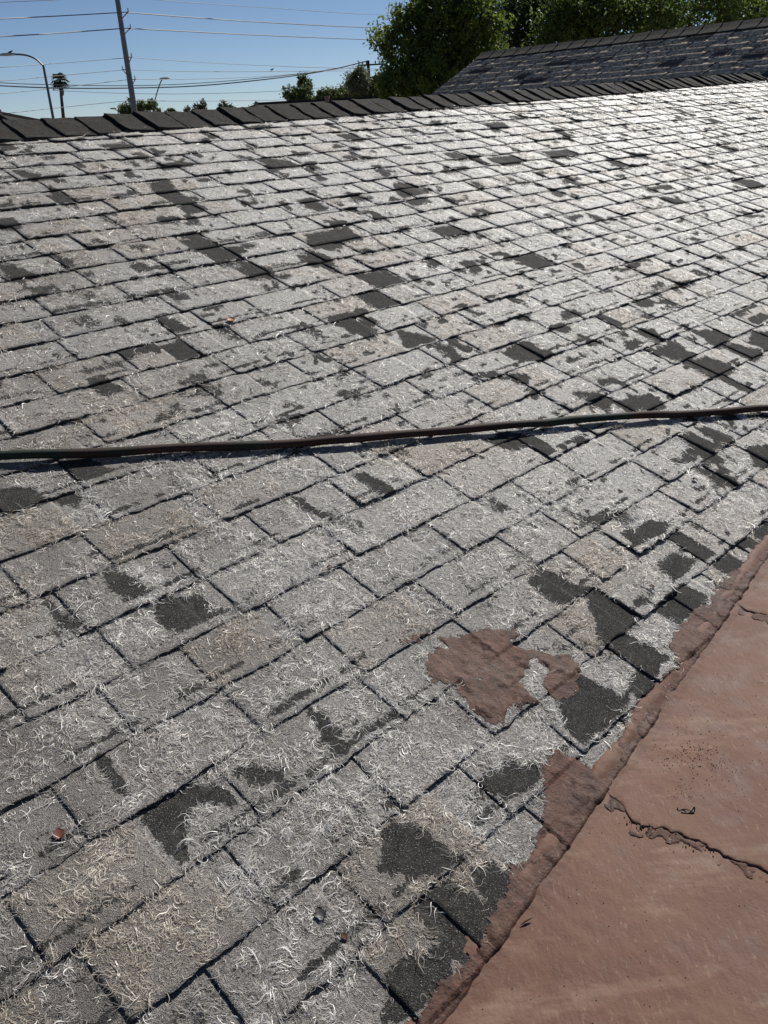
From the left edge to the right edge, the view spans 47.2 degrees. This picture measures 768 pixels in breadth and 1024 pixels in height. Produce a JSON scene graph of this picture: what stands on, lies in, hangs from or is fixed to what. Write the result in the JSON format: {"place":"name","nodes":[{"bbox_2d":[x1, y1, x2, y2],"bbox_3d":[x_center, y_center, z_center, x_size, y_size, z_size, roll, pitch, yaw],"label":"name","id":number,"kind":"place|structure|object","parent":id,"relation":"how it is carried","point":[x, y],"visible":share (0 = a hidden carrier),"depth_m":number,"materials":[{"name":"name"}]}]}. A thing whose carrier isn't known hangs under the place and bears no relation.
{"place":"outdoors","nodes":[
{"label":"outdoors","id":0,"kind":"place"},
{"bbox_2d":[0,109,38,121],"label":"house","id":1,"kind":"structure","parent":0,"point":[6,116],"depth_m":17.37,"materials":[{"name":"paint"}]},
{"bbox_2d":[249,96,377,106],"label":"house","id":2,"kind":"structure","parent":0,"point":[326,99],"depth_m":36.02,"materials":[{"name":"paint"}]},
{"bbox_2d":[0,0,751,118],"label":"sky","id":3,"kind":"structure","parent":0,"point":[298,53],"materials":[{"name":"blue"}]},
{"label":"ground","id":4,"kind":"structure","parent":0,"visible":0},
{"bbox_2d":[0,53,54,117],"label":"street lamp","id":5,"kind":"object","parent":4,"relation":"on","point":[45,78],"visible":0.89,"depth_m":45.27,"materials":[{"name":"metal"}]},
{"bbox_2d":[50,72,69,117],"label":"palm tree","id":6,"kind":"object","parent":4,"relation":"on","point":[62,83],"visible":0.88,"depth_m":133.80,"materials":[{"name":"green plant"}]},
{"bbox_2d":[115,0,136,111],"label":"transmission pole","id":7,"kind":"object","parent":4,"relation":"on","point":[130,81],"visible":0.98,"depth_m":66.19,"materials":[{"name":"wood"}]},
{"bbox_2d":[0,0,49,2],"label":"power line","id":8,"kind":"object","parent":7,"relation":"attached to","point":[26,1],"visible":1,"depth_m":59.78,"materials":[{"name":"metal"}]},
{"bbox_2d":[0,70,119,81],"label":"power line","id":9,"kind":"object","parent":7,"relation":"attached to","point":[60,75],"visible":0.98,"depth_m":62.31,"materials":[{"name":"metal"}]},
{"bbox_2d":[0,58,121,67],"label":"power line","id":10,"kind":"object","parent":7,"relation":"attached to","point":[59,63],"visible":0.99,"depth_m":62.17,"materials":[{"name":"metal"}]},
{"bbox_2d":[0,28,122,36],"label":"power line","id":11,"kind":"object","parent":7,"relation":"attached to","point":[60,32],"visible":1,"depth_m":61.27,"materials":[{"name":"metal"}]},
{"bbox_2d":[0,12,122,18],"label":"power line","id":12,"kind":"object","parent":7,"relation":"attached to","point":[60,15],"visible":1,"depth_m":60.73,"materials":[{"name":"metal"}]},
{"bbox_2d":[0,80,122,93],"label":"power line","id":13,"kind":"object","parent":7,"relation":"attached to","point":[59,87],"visible":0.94,"depth_m":62.56,"materials":[{"name":"metal"}]},
{"bbox_2d":[12,100,128,112],"bbox_3d":[-23.444,-28.060,61.153,1.571,0.845,16.426,7,26,22],"label":"power line","id":14,"kind":"object","parent":7,"relation":"attached to","point":[69,106],"visible":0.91,"depth_m":63.90,"materials":[{"name":"metal"}]},
{"bbox_2d":[136,100,267,100],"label":"power line","id":15,"kind":"object","parent":7,"relation":"attached to","point":[240,100],"visible":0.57,"depth_m":77.88,"materials":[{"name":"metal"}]},
{"bbox_2d":[135,66,354,79],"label":"power line","id":16,"kind":"object","parent":7,"relation":"attached to","point":[224,78],"visible":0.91,"depth_m":75.11,"materials":[{"name":"metal"}]},
{"bbox_2d":[132,57,365,68],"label":"power line","id":17,"kind":"object","parent":7,"relation":"attached to","point":[238,64],"visible":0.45,"depth_m":75.82,"materials":[{"name":"metal"}]},
{"bbox_2d":[129,12,379,27],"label":"power line","id":18,"kind":"object","parent":7,"relation":"attached to","point":[246,21],"visible":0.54,"depth_m":75.03,"materials":[{"name":"metal"}]},
{"bbox_2d":[131,69,379,71],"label":"power line","id":19,"kind":"object","parent":7,"relation":"attached to","point":[235,71],"visible":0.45,"depth_m":75.29,"materials":[{"name":"metal"}]},
{"bbox_2d":[160,0,377,14],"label":"power line","id":20,"kind":"object","parent":7,"relation":"attached to","point":[266,7],"visible":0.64,"depth_m":76.33,"materials":[{"name":"metal"}]},
{"bbox_2d":[131,28,529,44],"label":"power line","id":21,"kind":"object","parent":7,"relation":"attached to","point":[244,34],"visible":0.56,"depth_m":75.12,"materials":[{"name":"metal"}]},
{"bbox_2d":[116,97,160,113],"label":"bushy tree","id":22,"kind":"object","parent":4,"relation":"on","point":[125,108],"visible":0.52,"depth_m":80.98,"materials":[{"name":"green plant"}]},
{"bbox_2d":[152,77,169,110],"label":"street lamp","id":23,"kind":"object","parent":4,"relation":"on","point":[158,89],"visible":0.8,"depth_m":73.45,"materials":[{"name":"metal"}]},
{"bbox_2d":[164,107,175,111],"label":"bushy tree","id":24,"kind":"object","parent":4,"relation":"on","point":[171,109],"visible":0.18,"depth_m":108.71,"materials":[{"name":"green plant"}]},
{"bbox_2d":[183,98,207,111],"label":"conifer","id":25,"kind":"object","parent":4,"relation":"on","point":[202,104],"visible":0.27,"depth_m":99.20,"materials":[{"name":"green plant"}]},
{"bbox_2d":[217,100,236,107],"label":"bushy tree","id":26,"kind":"object","parent":4,"relation":"on","point":[224,104],"visible":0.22,"depth_m":99.30,"materials":[{"name":"green plant"}]},
{"bbox_2d":[279,72,315,100],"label":"round tree","id":27,"kind":"object","parent":4,"relation":"on","point":[301,90],"visible":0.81,"depth_m":76.12,"materials":[{"name":"green plant"}]},
{"bbox_2d":[311,84,352,98],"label":"bush","id":28,"kind":"object","parent":4,"relation":"on","point":[340,92],"visible":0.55,"depth_m":80.53,"materials":[{"name":"green plant"}]},
{"bbox_2d":[333,72,349,89],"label":"bush","id":29,"kind":"object","parent":4,"relation":"on","point":[343,83],"visible":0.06,"depth_m":82.17,"materials":[{"name":"green plant"}]},
{"bbox_2d":[340,60,373,96],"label":"feathery tree","id":30,"kind":"object","parent":4,"relation":"on","point":[358,77],"visible":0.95,"depth_m":71.53,"materials":[{"name":"green plant"}]},
{"bbox_2d":[358,60,382,75],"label":"utility pole","id":31,"kind":"object","parent":4,"relation":"on","point":[368,64],"visible":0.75,"depth_m":98.79,"materials":[{"name":"brown wood"}]},
{"bbox_2d":[0,62,363,85],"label":"power line","id":32,"kind":"object","parent":31,"relation":"attached to","point":[156,85],"visible":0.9,"depth_m":87.61,"materials":[{"name":"metal"}]},
{"bbox_2d":[0,61,365,88],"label":"power line","id":33,"kind":"object","parent":31,"relation":"attached to","point":[180,86],"visible":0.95,"depth_m":90.05,"materials":[{"name":"metal"}]},
{"bbox_2d":[53,86,337,93],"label":"power line","id":34,"kind":"object","parent":31,"relation":"attached to","point":[198,93],"visible":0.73,"depth_m":90.37,"materials":[{"name":"metal"}]},
{"bbox_2d":[362,67,384,96],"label":"round tree","id":35,"kind":"object","parent":4,"relation":"on","point":[373,89],"visible":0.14,"depth_m":71.74,"materials":[{"name":"green plant"}]},
{"bbox_2d":[0,72,767,1023],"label":"house","id":36,"kind":"structure","parent":4,"relation":"on","point":[460,690],"depth_m":2.18,"materials":[{"name":"grey"}]},
{"bbox_2d":[52,827,64,839],"bbox_3d":[-0.548,0.542,1.481,0.021,0.008,0.020,5,26,18],"label":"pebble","id":37,"kind":"object","parent":36,"relation":"on","point":[58,832],"visible":1,"depth_m":1.48,"materials":[{"name":"red stone"}]},
{"bbox_2d":[313,907,326,919],"bbox_3d":[-0.105,0.663,1.452,0.020,0.009,0.021,1,25,10],"label":"roof debris","id":38,"kind":"object","parent":36,"relation":"on","point":[320,912],"visible":1,"depth_m":1.45,"materials":[{"name":"grey stone"}]},
{"bbox_2d":[341,932,347,939],"bbox_3d":[-0.064,0.689,1.427,0.012,0.005,0.012,-3,24,0],"label":"roof debris","id":39,"kind":"object","parent":36,"relation":"on","point":[344,935],"visible":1,"depth_m":1.43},
{"bbox_2d":[0,404,767,459],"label":"hose","id":40,"kind":"object","parent":36,"relation":"on","point":[105,452],"visible":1,"depth_m":2.56,"materials":[{"name":"rubber"}]},
{"bbox_2d":[482,586,766,1023],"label":"grit","id":41,"kind":"object","parent":36,"relation":"on","point":[682,798],"visible":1,"depth_m":1.77,"materials":[{"name":"brown"}]},
{"bbox_2d":[677,806,694,813],"bbox_3d":[0.585,0.576,1.700,0.034,0.010,0.012,2,25,10],"label":"bent wire","id":42,"kind":"object","parent":36,"relation":"on","point":[687,809],"visible":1,"depth_m":1.70,"materials":[{"name":"grey metal"}]},
{"bbox_2d":[363,0,516,98],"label":"leafy tree","id":43,"kind":"object","parent":4,"relation":"on","point":[434,59],"visible":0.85,"depth_m":25.27,"materials":[{"name":"green plant"}]},
{"bbox_2d":[477,0,604,50],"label":"dark tree","id":44,"kind":"object","parent":4,"relation":"on","point":[520,25],"visible":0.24,"depth_m":29.03,"materials":[{"name":"green plant"}]},
{"bbox_2d":[430,17,767,94],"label":"neighbouring house","id":45,"kind":"structure","parent":4,"relation":"on","point":[736,47],"depth_m":12.38,"materials":[{"name":"grey"}]},
{"bbox_2d":[517,0,682,46],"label":"leafy tree","id":46,"kind":"object","parent":4,"relation":"on","point":[609,18],"visible":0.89,"depth_m":26.48,"materials":[{"name":"green plant"}]},
{"bbox_2d":[630,0,767,30],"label":"leafy tree","id":47,"kind":"object","parent":4,"relation":"on","point":[724,11],"visible":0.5,"depth_m":27.57,"materials":[{"name":"green plant"}]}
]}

